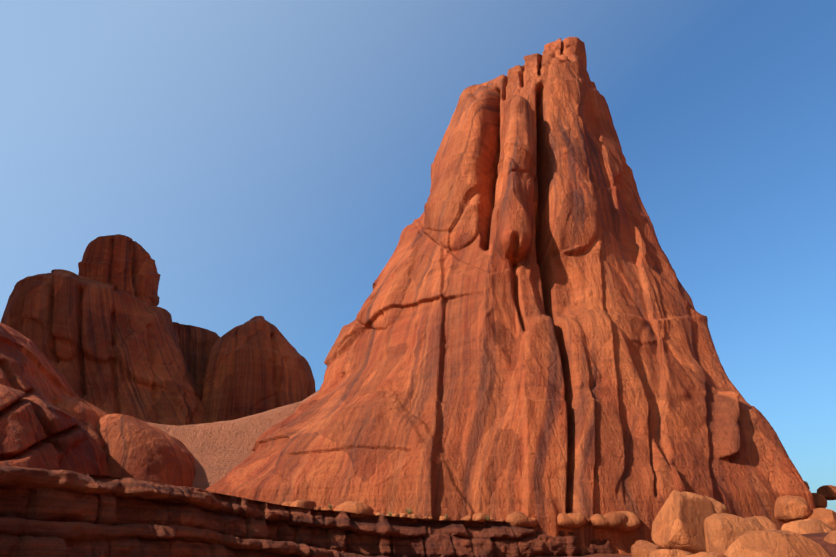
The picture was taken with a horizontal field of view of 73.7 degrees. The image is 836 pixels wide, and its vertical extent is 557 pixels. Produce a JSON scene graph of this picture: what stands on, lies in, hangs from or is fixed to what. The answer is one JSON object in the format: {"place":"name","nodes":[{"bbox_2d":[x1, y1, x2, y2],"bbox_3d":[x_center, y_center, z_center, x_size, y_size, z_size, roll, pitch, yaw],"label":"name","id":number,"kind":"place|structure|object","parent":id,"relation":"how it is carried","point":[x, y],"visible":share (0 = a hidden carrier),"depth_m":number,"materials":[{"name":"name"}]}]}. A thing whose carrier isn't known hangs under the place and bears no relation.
{"place":"outdoors","nodes":[
{"label":"outdoors","id":0,"kind":"place"},
{"bbox_2d":[303,373,312,396],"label":"rock formation","id":1,"kind":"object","parent":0,"point":[308,383],"depth_m":90.14,"materials":[{"name":"brown stone"}]},
{"bbox_2d":[0,0,835,511],"label":"sky","id":2,"kind":"structure","parent":0,"point":[270,159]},
{"bbox_3d":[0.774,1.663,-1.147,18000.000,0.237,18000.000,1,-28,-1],"label":"ground","id":3,"kind":"structure","parent":0,"visible":0},
{"bbox_2d":[0,389,628,556],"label":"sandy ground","id":4,"kind":"structure","parent":3,"relation":"on","point":[54,513],"depth_m":26.77,"materials":[{"name":"orange sand"}]},
{"bbox_2d":[0,322,110,475],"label":"rock formation","id":5,"kind":"object","parent":4,"relation":"on","point":[39,429],"visible":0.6,"depth_m":34.22,"materials":[{"name":"red stone"}]},
{"bbox_2d":[52,397,108,429],"bbox_3d":[-23.806,12.534,41.248,6.652,7.105,9.177,1,-28,-1],"label":"lump","id":6,"kind":"object","parent":4,"relation":"on","point":[81,410],"visible":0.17,"depth_m":39.31,"materials":[{"name":"red stone"}]},
{"bbox_2d":[1,269,206,425],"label":"butte","id":7,"kind":"object","parent":4,"relation":"on","point":[108,348],"visible":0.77,"depth_m":80.50,"materials":[{"name":"red stone"}]},
{"bbox_2d":[78,234,160,305],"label":"rock formation","id":8,"kind":"object","parent":7,"relation":"on","point":[126,264],"visible":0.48,"depth_m":93.69,"materials":[{"name":"red stone"}]},
{"bbox_2d":[97,414,195,486],"bbox_3d":[-20.508,13.987,42.705,8.886,6.348,12.215,1,-28,-1],"label":"boulder","id":9,"kind":"object","parent":4,"relation":"on","point":[136,448],"visible":0.42,"depth_m":38.88,"materials":[{"name":"red stone"}]},
{"bbox_2d":[173,322,219,394],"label":"rock formation","id":10,"kind":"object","parent":4,"relation":"on","point":[196,344],"depth_m":102.35,"materials":[{"name":"red stone"}]},
{"bbox_2d":[201,316,315,422],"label":"dome","id":11,"kind":"structure","parent":4,"relation":"on","point":[256,365],"depth_m":86.91,"materials":[{"name":"red stone"}]},
{"bbox_2d":[329,503,490,519],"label":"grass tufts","id":12,"kind":"object","parent":4,"relation":"on","point":[389,514],"visible":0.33,"depth_m":32.98,"materials":[{"name":"plant"}]},
{"bbox_2d":[206,37,815,554],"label":"tower","id":13,"kind":"structure","parent":4,"relation":"on","point":[526,331],"depth_m":44.74,"materials":[{"name":"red stone"}]},
{"bbox_2d":[587,532,835,556],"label":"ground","id":14,"kind":"structure","parent":3,"relation":"on","point":[829,548],"depth_m":16.91,"materials":[{"name":"orange sand"}]},
{"bbox_2d":[281,481,835,556],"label":"boulders","id":15,"kind":"object","parent":14,"relation":"on","point":[687,524],"visible":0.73,"depth_m":18.95,"materials":[{"name":"stone"}]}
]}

